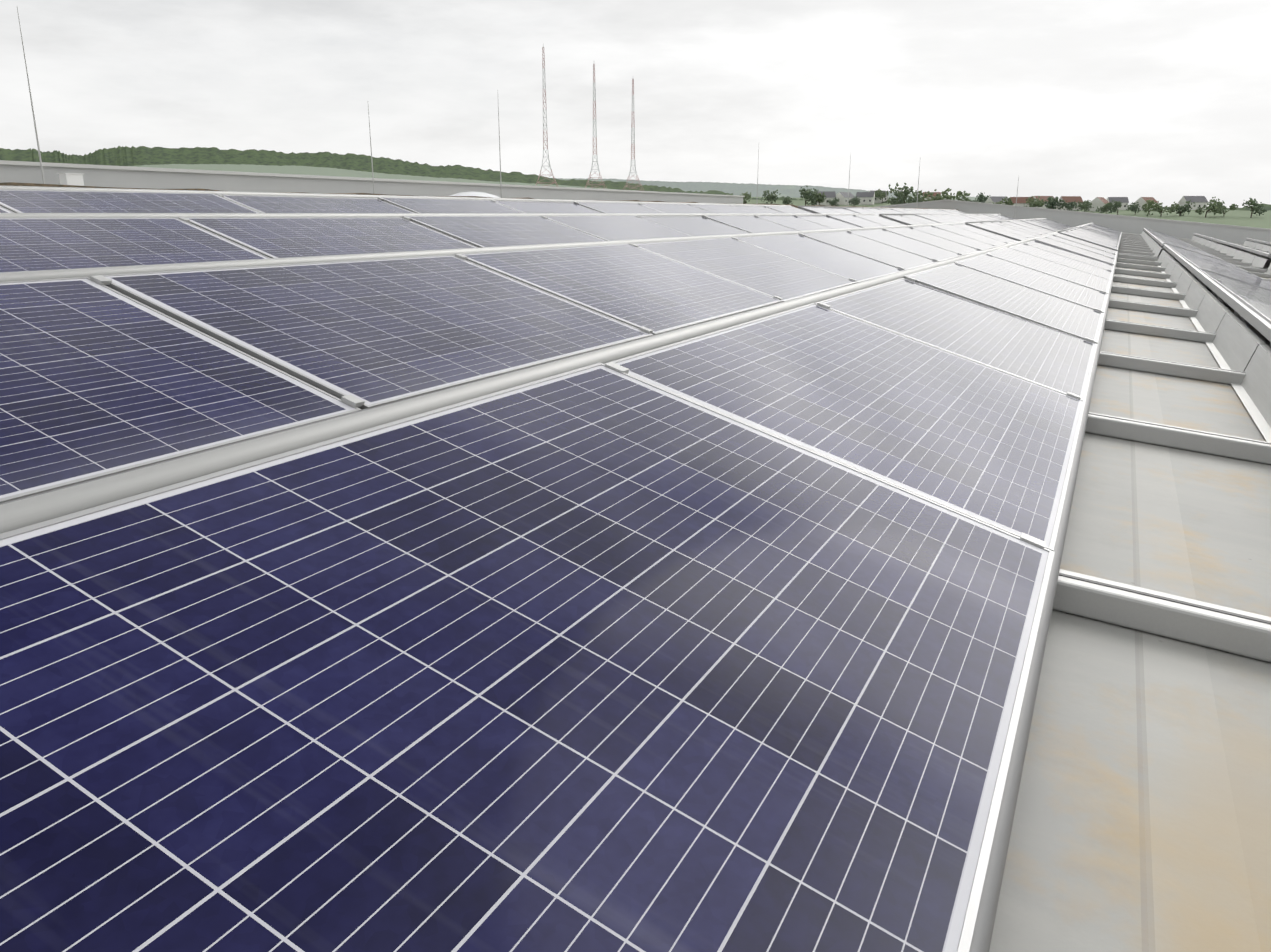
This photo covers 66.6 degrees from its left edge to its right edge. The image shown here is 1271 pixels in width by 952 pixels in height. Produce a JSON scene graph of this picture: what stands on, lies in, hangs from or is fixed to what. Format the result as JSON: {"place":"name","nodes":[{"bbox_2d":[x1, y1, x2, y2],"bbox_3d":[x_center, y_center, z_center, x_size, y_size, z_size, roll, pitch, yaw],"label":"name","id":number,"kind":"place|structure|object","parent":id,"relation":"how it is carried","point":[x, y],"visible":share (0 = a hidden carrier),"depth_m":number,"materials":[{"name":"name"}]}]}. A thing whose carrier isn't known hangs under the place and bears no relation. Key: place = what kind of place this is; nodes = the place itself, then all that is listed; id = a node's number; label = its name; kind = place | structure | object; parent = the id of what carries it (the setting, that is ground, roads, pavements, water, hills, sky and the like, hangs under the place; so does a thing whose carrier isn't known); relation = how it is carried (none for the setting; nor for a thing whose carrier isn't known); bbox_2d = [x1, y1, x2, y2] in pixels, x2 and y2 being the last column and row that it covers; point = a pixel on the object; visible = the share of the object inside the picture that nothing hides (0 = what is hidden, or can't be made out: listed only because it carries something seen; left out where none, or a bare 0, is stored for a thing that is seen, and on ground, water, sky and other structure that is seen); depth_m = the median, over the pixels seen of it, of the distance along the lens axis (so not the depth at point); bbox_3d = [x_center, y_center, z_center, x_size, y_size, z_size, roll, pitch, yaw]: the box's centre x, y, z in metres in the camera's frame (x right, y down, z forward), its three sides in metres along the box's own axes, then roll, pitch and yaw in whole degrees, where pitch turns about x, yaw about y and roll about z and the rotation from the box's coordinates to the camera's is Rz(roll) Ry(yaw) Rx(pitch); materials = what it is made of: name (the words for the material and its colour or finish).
{"place":"outdoors","nodes":[
{"label":"outdoors","id":0,"kind":"place"},
{"bbox_2d":[0,164,742,203],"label":"parapet walls","id":1,"kind":"structure","parent":0,"point":[116,178],"depth_m":20.67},
{"bbox_2d":[132,164,617,189],"bbox_3d":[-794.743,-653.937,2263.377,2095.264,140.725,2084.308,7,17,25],"label":"hill fields","id":2,"kind":"structure","parent":0,"point":[305,170],"depth_m":2239.45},
{"bbox_2d":[450,191,499,197],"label":"skylight dome","id":3,"kind":"structure","parent":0,"point":[479,194],"depth_m":17.90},
{"bbox_2d":[0,0,1270,207],"label":"sky","id":4,"kind":"structure","parent":0,"point":[1166,101],"materials":[{"name":"white"}]},
{"bbox_2d":[745,197,1270,228],"bbox_3d":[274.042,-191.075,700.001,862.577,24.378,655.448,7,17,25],"label":"grass field","id":5,"kind":"structure","parent":0,"point":[1237,217],"depth_m":583.99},
{"bbox_2d":[761,190,780,203],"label":"tree","id":6,"kind":"object","parent":5,"relation":"on","point":[771,197],"visible":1,"depth_m":693.83,"materials":[{"name":"green plant"}]},
{"bbox_2d":[799,185,820,205],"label":"tree","id":7,"kind":"object","parent":5,"relation":"on","point":[805,193],"visible":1,"depth_m":651.74,"materials":[{"name":"green plant"}]},
{"bbox_2d":[812,191,835,205],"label":"house","id":8,"kind":"structure","parent":5,"relation":"on","point":[830,195],"depth_m":676.62,"materials":[{"name":"stone"}]},
{"bbox_2d":[836,192,855,204],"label":"house","id":9,"kind":"structure","parent":5,"relation":"on","point":[843,197],"depth_m":687.35,"materials":[{"name":"paint"}]},
{"bbox_2d":[856,192,874,204],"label":"house","id":10,"kind":"structure","parent":5,"relation":"on","point":[867,198],"depth_m":694.85,"materials":[{"name":"paint"}]},
{"bbox_2d":[886,182,922,204],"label":"tree","id":11,"kind":"object","parent":5,"relation":"on","point":[901,195],"visible":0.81,"depth_m":628.58,"materials":[{"name":"green plant"}]},
{"bbox_2d":[925,188,969,200],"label":"tree","id":12,"kind":"object","parent":5,"relation":"on","point":[940,197],"visible":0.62,"depth_m":613.08,"materials":[{"name":"green plant"}]},
{"bbox_2d":[751,196,1270,210],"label":"trees","id":13,"kind":"object","parent":5,"relation":"on","point":[1267,207],"visible":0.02,"depth_m":644.31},
{"bbox_2d":[1010,197,1033,206],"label":"house","id":14,"kind":"structure","parent":5,"relation":"on","point":[1021,201],"depth_m":643.84,"materials":[{"name":"tile"}]},
{"bbox_2d":[1024,196,1044,206],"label":"tree","id":15,"kind":"object","parent":5,"relation":"on","point":[1036,203],"visible":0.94,"depth_m":614.90,"materials":[{"name":"green plant"}]},
{"bbox_2d":[1044,196,1060,209],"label":"tree","id":16,"kind":"object","parent":5,"relation":"on","point":[1051,203],"visible":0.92,"depth_m":618.95,"materials":[{"name":"green plant"}]},
{"bbox_2d":[1057,196,1082,209],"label":"house","id":17,"kind":"structure","parent":5,"relation":"on","point":[1070,199],"depth_m":655.11,"materials":[{"name":"tile"}]},
{"bbox_2d":[1088,197,1108,210],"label":"house","id":18,"kind":"structure","parent":5,"relation":"on","point":[1099,202],"depth_m":642.38,"materials":[{"name":"paint"}]},
{"bbox_2d":[1107,197,1128,209],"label":"house","id":19,"kind":"structure","parent":5,"relation":"on","point":[1124,200],"depth_m":656.49,"materials":[{"name":"stone"}]},
{"bbox_2d":[1145,199,1179,216],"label":"tree","id":20,"kind":"object","parent":5,"relation":"on","point":[1159,207],"visible":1,"depth_m":580.93,"materials":[{"name":"green plant"}]},
{"bbox_2d":[1169,200,1195,215],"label":"tree","id":21,"kind":"object","parent":5,"relation":"on","point":[1183,209],"visible":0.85,"depth_m":579.79,"materials":[{"name":"green plant"}]},
{"bbox_2d":[1178,196,1207,209],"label":"house","id":22,"kind":"structure","parent":5,"relation":"on","point":[1201,201],"depth_m":644.52,"materials":[{"name":"paint"}]},
{"bbox_2d":[1195,196,1224,217],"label":"tree","id":23,"kind":"object","parent":5,"relation":"on","point":[1216,206],"visible":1,"depth_m":563.87,"materials":[{"name":"green plant"}]},
{"bbox_2d":[1242,198,1266,217],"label":"tree","id":24,"kind":"object","parent":5,"relation":"on","point":[1255,204],"visible":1,"depth_m":558.29,"materials":[{"name":"green plant"}]},
{"bbox_2d":[798,208,1270,623],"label":"mounting rails","id":25,"kind":"object","parent":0,"point":[1168,599],"visible":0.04,"depth_m":1.78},
{"bbox_2d":[889,201,1270,245],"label":"parapet gable","id":26,"kind":"structure","parent":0,"point":[1180,230],"depth_m":38.35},
{"bbox_2d":[1141,231,1270,441],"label":"pv wind deflectors","id":27,"kind":"object","parent":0,"point":[1233,345],"visible":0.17,"depth_m":5.48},
{"bbox_3d":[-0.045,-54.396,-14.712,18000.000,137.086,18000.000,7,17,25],"label":"ground","id":28,"kind":"structure","parent":0,"visible":0},
{"bbox_2d":[0,146,732,194],"bbox_3d":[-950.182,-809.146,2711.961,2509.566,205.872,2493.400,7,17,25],"label":"hill forest","id":29,"kind":"object","parent":28,"relation":"on","point":[129,156],"visible":0.25,"depth_m":2637.27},
{"bbox_2d":[536,46,558,186],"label":"radio mast","id":30,"kind":"object","parent":28,"relation":"on","point":[545,125],"visible":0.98,"depth_m":1564.79,"materials":[{"name":"metal"}]},
{"bbox_2d":[584,64,606,188],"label":"radio mast","id":31,"kind":"object","parent":28,"relation":"on","point":[595,141],"visible":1,"depth_m":1759.84,"materials":[{"name":"metal"}]},
{"bbox_2d":[623,79,643,190],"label":"radio mast","id":32,"kind":"object","parent":28,"relation":"on","point":[635,172],"visible":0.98,"depth_m":1970.15,"materials":[{"name":"metal"}]},
{"bbox_2d":[555,178,981,201],"bbox_3d":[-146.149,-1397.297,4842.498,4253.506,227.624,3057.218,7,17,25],"label":"hill forest","id":33,"kind":"object","parent":28,"relation":"on","point":[791,191],"visible":0.06,"depth_m":4855.27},
{"bbox_2d":[989,232,1270,951],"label":"roof","id":34,"kind":"structure","parent":28,"relation":"on","point":[1142,819],"depth_m":1.44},
{"bbox_2d":[17,8,44,183],"bbox_3d":[-9.330,-5.265,15.293,1.209,3.958,1.231,7,17,25],"label":"lightning rod","id":35,"kind":"object","parent":34,"relation":"on","point":[42,172],"visible":0.35,"depth_m":15.18,"materials":[{"name":"metal"}]},
{"bbox_2d":[57,173,83,185],"bbox_3d":[-9.282,-4.230,16.108,0.210,1.542,0.330,7,17,25],"label":"rooftop box","id":36,"kind":"object","parent":34,"relation":"on","point":[71,179],"visible":0.31,"depth_m":15.85,"materials":[{"name":"white paint"}]},
{"bbox_2d":[0,182,957,209],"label":"roof parapet","id":37,"kind":"structure","parent":34,"relation":"on","point":[41,185],"depth_m":8.61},
{"bbox_2d":[0,160,1270,230],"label":"parapet coping","id":38,"kind":"object","parent":34,"relation":"on","point":[5,162],"visible":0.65,"depth_m":23.61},
{"bbox_2d":[90,194,1270,661],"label":"pv racking rails","id":39,"kind":"object","parent":34,"relation":"on","point":[1210,628],"visible":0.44,"depth_m":3.12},
{"bbox_2d":[0,186,1091,533],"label":"pv racking cap","id":40,"kind":"object","parent":39,"relation":"on","point":[18,514],"visible":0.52,"depth_m":2.32,"materials":[{"name":"metal"}]},
{"bbox_2d":[0,227,1121,951],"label":"pv racking nose","id":41,"kind":"object","parent":39,"relation":"on","point":[988,901],"visible":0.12,"depth_m":1.28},
{"bbox_2d":[0,189,259,212],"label":"solar panel","id":42,"kind":"object","parent":41,"relation":"on","point":[40,201],"visible":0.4,"depth_m":5.82,"materials":[{"name":"blue glass"}]},
{"bbox_2d":[0,217,269,272],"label":"solar panel","id":43,"kind":"object","parent":41,"relation":"on","point":[39,243],"visible":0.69,"depth_m":4.04,"materials":[{"name":"blue glass"}]},
{"bbox_2d":[0,277,361,502],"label":"solar panel","id":44,"kind":"object","parent":41,"relation":"on","point":[97,380],"visible":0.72,"depth_m":2.15,"materials":[{"name":"blue glass"}]},
{"bbox_2d":[221,194,413,212],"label":"solar panel","id":45,"kind":"object","parent":41,"relation":"on","point":[280,204],"visible":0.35,"depth_m":7.25,"materials":[{"name":"blue glass"}]},
{"bbox_2d":[185,217,477,257],"bbox_3d":[-1.425,-1.234,5.252,0.990,0.038,1.650,25,23,19],"label":"solar panel","id":46,"kind":"object","parent":41,"relation":"on","point":[278,237],"visible":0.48,"depth_m":5.16,"materials":[{"name":"blue glass"}]},
{"bbox_2d":[94,254,652,408],"bbox_3d":[-0.722,-0.539,3.251,0.990,0.040,1.650,25,23,19],"label":"solar panel","id":47,"kind":"object","parent":41,"relation":"on","point":[371,333],"visible":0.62,"depth_m":3.00,"materials":[{"name":"blue glass"}]},
{"bbox_2d":[381,197,522,212],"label":"solar panel","id":48,"kind":"object","parent":41,"relation":"on","point":[421,205],"visible":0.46,"depth_m":8.69,"materials":[{"name":"blue glass"}]},
{"bbox_2d":[407,216,605,247],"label":"solar panel","id":49,"kind":"object","parent":41,"relation":"on","point":[487,231],"visible":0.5,"depth_m":6.62,"materials":[{"name":"blue glass"}]},
{"bbox_2d":[0,363,1054,951],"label":"solar panel","id":50,"kind":"object","parent":41,"relation":"on","point":[598,657],"visible":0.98,"depth_m":0.97,"materials":[{"name":"blue glass"}]},
{"bbox_2d":[495,200,600,212],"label":"solar panel","id":51,"kind":"object","parent":41,"relation":"on","point":[543,207],"visible":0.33,"depth_m":10.19,"materials":[{"name":"blue glass"}]},
{"bbox_2d":[545,215,690,240],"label":"solar panel","id":52,"kind":"object","parent":41,"relation":"on","point":[617,227],"visible":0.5,"depth_m":8.11,"materials":[{"name":"blue glass"}]},
{"bbox_2d":[578,202,663,212],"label":"solar panel","id":53,"kind":"object","parent":41,"relation":"on","point":[603,207],"visible":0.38,"depth_m":11.61,"materials":[{"name":"blue glass"}]},
{"bbox_2d":[462,243,782,334],"bbox_3d":[0.011,-0.933,4.699,0.990,0.039,1.650,25,23,19],"label":"solar panel","id":54,"kind":"object","parent":41,"relation":"on","point":[632,285],"visible":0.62,"depth_m":4.52,"materials":[{"name":"blue glass"}]},
{"bbox_2d":[641,203,711,212],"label":"solar panel","id":55,"kind":"object","parent":41,"relation":"on","point":[676,208],"visible":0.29,"depth_m":13.11,"materials":[{"name":"blue glass"}]},
{"bbox_2d":[639,216,748,235],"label":"solar panel","id":56,"kind":"object","parent":41,"relation":"on","point":[696,225],"visible":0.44,"depth_m":9.61,"materials":[{"name":"blue glass"}]},
{"bbox_2d":[691,204,753,213],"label":"solar panel","id":57,"kind":"object","parent":41,"relation":"on","point":[725,209],"visible":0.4,"depth_m":14.54,"materials":[{"name":"blue glass"}]},
{"bbox_2d":[634,237,857,301],"bbox_3d":[0.745,-1.323,6.148,0.990,0.038,1.650,25,24,19],"label":"solar panel","id":58,"kind":"object","parent":41,"relation":"on","point":[759,269],"visible":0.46,"depth_m":6.03,"materials":[{"name":"blue glass"}]},
{"bbox_2d":[702,216,796,232],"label":"solar panel","id":59,"kind":"object","parent":41,"relation":"on","point":[752,224],"visible":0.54,"depth_m":11.01,"materials":[{"name":"blue glass"}]},
{"bbox_2d":[734,206,785,213],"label":"solar panel","id":60,"kind":"object","parent":41,"relation":"on","point":[758,209],"visible":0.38,"depth_m":16.04,"materials":[{"name":"blue glass"}]},
{"bbox_2d":[767,206,812,213],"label":"solar panel","id":61,"kind":"object","parent":41,"relation":"on","point":[788,209],"visible":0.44,"depth_m":17.43,"materials":[{"name":"blue glass"}]},
{"bbox_2d":[758,216,832,230],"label":"solar panel","id":62,"kind":"object","parent":41,"relation":"on","point":[796,223],"visible":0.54,"depth_m":12.49,"materials":[{"name":"blue glass"}]},
{"bbox_2d":[731,234,903,282],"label":"solar panel","id":63,"kind":"object","parent":41,"relation":"on","point":[828,258],"visible":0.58,"depth_m":7.50,"materials":[{"name":"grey glass"}]},
{"bbox_2d":[800,207,841,213],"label":"solar panel","id":64,"kind":"object","parent":41,"relation":"on","point":[819,210],"visible":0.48,"depth_m":19.21,"materials":[{"name":"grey glass"}]},
{"bbox_2d":[798,216,861,228],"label":"solar panel","id":65,"kind":"object","parent":41,"relation":"on","point":[831,222],"visible":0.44,"depth_m":13.94,"materials":[{"name":"grey glass"}]},
{"bbox_2d":[604,303,1085,550],"bbox_3d":[0.711,-0.232,2.690,0.990,0.039,1.650,24,23,19],"label":"solar panel","id":66,"kind":"object","parent":41,"relation":"on","point":[992,446],"visible":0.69,"depth_m":2.41,"materials":[{"name":"blue glass"}]},
{"bbox_2d":[826,215,883,227],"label":"solar panel","id":67,"kind":"object","parent":41,"relation":"on","point":[857,221],"visible":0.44,"depth_m":15.36,"materials":[{"name":"grey glass"}]},
{"bbox_2d":[798,231,936,269],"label":"solar panel","id":68,"kind":"object","parent":41,"relation":"on","point":[872,249],"visible":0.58,"depth_m":8.94,"materials":[{"name":"grey glass"}]},
{"bbox_2d":[856,215,903,225],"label":"solar panel","id":69,"kind":"object","parent":41,"relation":"on","point":[880,220],"visible":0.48,"depth_m":16.85,"materials":[{"name":"grey glass"}]},
{"bbox_2d":[881,215,925,224],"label":"solar panel","id":70,"kind":"object","parent":41,"relation":"on","point":[903,220],"visible":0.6,"depth_m":18.55,"materials":[{"name":"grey glass"}]},
{"bbox_2d":[851,229,962,261],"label":"solar panel","id":71,"kind":"object","parent":41,"relation":"on","point":[913,246],"visible":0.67,"depth_m":10.41,"materials":[{"name":"grey glass"}]},
{"bbox_2d":[903,215,939,223],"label":"solar panel","id":72,"kind":"object","parent":41,"relation":"on","point":[922,219],"visible":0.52,"depth_m":20.25,"materials":[{"name":"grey glass"}]},
{"bbox_2d":[882,227,980,254],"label":"solar panel","id":73,"kind":"object","parent":41,"relation":"on","point":[933,240],"visible":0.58,"depth_m":11.87,"materials":[{"name":"grey glass"}]},
{"bbox_2d":[915,214,953,222],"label":"solar panel","id":74,"kind":"object","parent":41,"relation":"on","point":[934,218],"visible":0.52,"depth_m":21.66,"materials":[{"name":"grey glass"}]},
{"bbox_2d":[913,226,996,250],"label":"solar panel","id":75,"kind":"object","parent":41,"relation":"on","point":[957,238],"visible":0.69,"depth_m":13.35,"materials":[{"name":"grey glass"}]},
{"bbox_2d":[815,278,1096,400],"bbox_3d":[1.444,-0.622,4.139,0.990,0.038,1.650,24,23,19],"label":"solar panel","id":76,"kind":"object","parent":41,"relation":"on","point":[1054,359],"visible":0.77,"depth_m":3.96,"materials":[{"name":"grey glass"}]},
{"bbox_2d":[931,224,1008,246],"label":"solar panel","id":77,"kind":"object","parent":41,"relation":"on","point":[969,234],"visible":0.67,"depth_m":14.79,"materials":[{"name":"grey glass"}]},
{"bbox_2d":[951,224,1017,243],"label":"solar panel","id":78,"kind":"object","parent":41,"relation":"on","point":[986,233],"visible":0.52,"depth_m":16.27,"materials":[{"name":"grey glass"}]},
{"bbox_2d":[968,223,1028,240],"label":"solar panel","id":79,"kind":"object","parent":41,"relation":"on","point":[1000,232],"visible":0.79,"depth_m":17.91,"materials":[{"name":"grey glass"}]},
{"bbox_2d":[904,263,1104,343],"bbox_3d":[2.179,-1.018,5.587,0.990,0.039,1.650,25,23,19],"label":"solar panel","id":80,"kind":"object","parent":41,"relation":"on","point":[1032,305],"visible":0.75,"depth_m":5.41,"materials":[{"name":"grey glass"}]},
{"bbox_2d":[983,222,1036,237],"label":"solar panel","id":81,"kind":"object","parent":41,"relation":"on","point":[1021,233],"visible":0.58,"depth_m":19.67,"materials":[{"name":"grey glass"}]},
{"bbox_2d":[993,222,1040,235],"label":"solar panel","id":82,"kind":"object","parent":41,"relation":"on","point":[1017,228],"visible":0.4,"depth_m":21.14,"materials":[{"name":"grey glass"}]},
{"bbox_2d":[1001,221,1047,234],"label":"solar panel","id":83,"kind":"object","parent":41,"relation":"on","point":[1024,227],"visible":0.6,"depth_m":22.55,"materials":[{"name":"glass"}]},
{"bbox_2d":[954,254,1107,312],"bbox_3d":[2.911,-1.411,7.035,0.990,0.040,1.650,25,23,19],"label":"solar panel","id":84,"kind":"object","parent":41,"relation":"on","point":[1087,297],"visible":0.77,"depth_m":6.91,"materials":[{"name":"glass"}]},
{"bbox_2d":[985,247,1110,293],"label":"solar panel","id":85,"kind":"object","parent":41,"relation":"on","point":[1070,274],"visible":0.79,"depth_m":8.39,"materials":[{"name":"glass"}]},
{"bbox_2d":[1009,243,1112,279],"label":"solar panel","id":86,"kind":"object","parent":41,"relation":"on","point":[1066,261],"visible":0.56,"depth_m":9.95,"materials":[{"name":"glass"}]},
{"bbox_2d":[1026,240,1113,271],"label":"solar panel","id":87,"kind":"object","parent":41,"relation":"on","point":[1075,256],"visible":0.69,"depth_m":11.38,"materials":[{"name":"glass"}]},
{"bbox_2d":[1035,237,1115,264],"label":"solar panel","id":88,"kind":"object","parent":41,"relation":"on","point":[1071,248],"visible":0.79,"depth_m":12.69,"materials":[{"name":"glass"}]},
{"bbox_2d":[1045,235,1115,258],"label":"solar panel","id":89,"kind":"object","parent":41,"relation":"on","point":[1085,247],"visible":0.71,"depth_m":14.24,"materials":[{"name":"glass"}]},
{"bbox_2d":[1052,233,1116,254],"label":"solar panel","id":90,"kind":"object","parent":41,"relation":"on","point":[1085,243],"visible":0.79,"depth_m":15.67,"materials":[{"name":"glass"}]},
{"bbox_2d":[1060,231,1117,250],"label":"solar panel","id":91,"kind":"object","parent":41,"relation":"on","point":[1095,242],"visible":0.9,"depth_m":17.31,"materials":[{"name":"glass"}]},
{"bbox_2d":[1067,230,1118,246],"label":"solar panel","id":92,"kind":"object","parent":41,"relation":"on","point":[1093,238],"visible":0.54,"depth_m":19.14,"materials":[{"name":"glass"}]},
{"bbox_2d":[1161,240,1225,261],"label":"solar panel","id":93,"kind":"object","parent":41,"relation":"on","point":[1181,247],"visible":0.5,"depth_m":16.78,"materials":[{"name":"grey glass"}]},
{"bbox_2d":[1170,247,1251,273],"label":"solar panel","id":94,"kind":"object","parent":41,"relation":"on","point":[1212,260],"visible":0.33,"depth_m":13.65,"materials":[{"name":"glass"}]},
{"bbox_2d":[1174,250,1262,278],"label":"solar panel","id":95,"kind":"object","parent":41,"relation":"on","point":[1211,262],"visible":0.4,"depth_m":12.28,"materials":[{"name":"glass"}]},
{"bbox_2d":[1180,255,1270,284],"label":"solar panel","id":96,"kind":"object","parent":41,"relation":"on","point":[1187,258],"visible":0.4,"depth_m":10.86,"materials":[{"name":"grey glass"}]},
{"bbox_2d":[1188,260,1270,289],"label":"solar panel","id":97,"kind":"object","parent":41,"relation":"on","point":[1231,275],"visible":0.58,"depth_m":9.28,"materials":[{"name":"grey glass"}]},
{"bbox_2d":[1199,269,1270,296],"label":"solar panel","id":98,"kind":"object","parent":41,"relation":"on","point":[1254,288],"visible":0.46,"depth_m":8.01,"materials":[{"name":"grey glass"}]},
{"bbox_2d":[1213,279,1270,304],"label":"solar panel","id":99,"kind":"object","parent":41,"relation":"on","point":[1233,290],"visible":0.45,"depth_m":6.60,"materials":[{"name":"grey glass"}]},
{"bbox_2d":[1235,295,1270,323],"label":"solar panel","id":100,"kind":"object","parent":41,"relation":"on","point":[1262,310],"visible":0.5,"depth_m":5.28,"materials":[{"name":"grey glass"}]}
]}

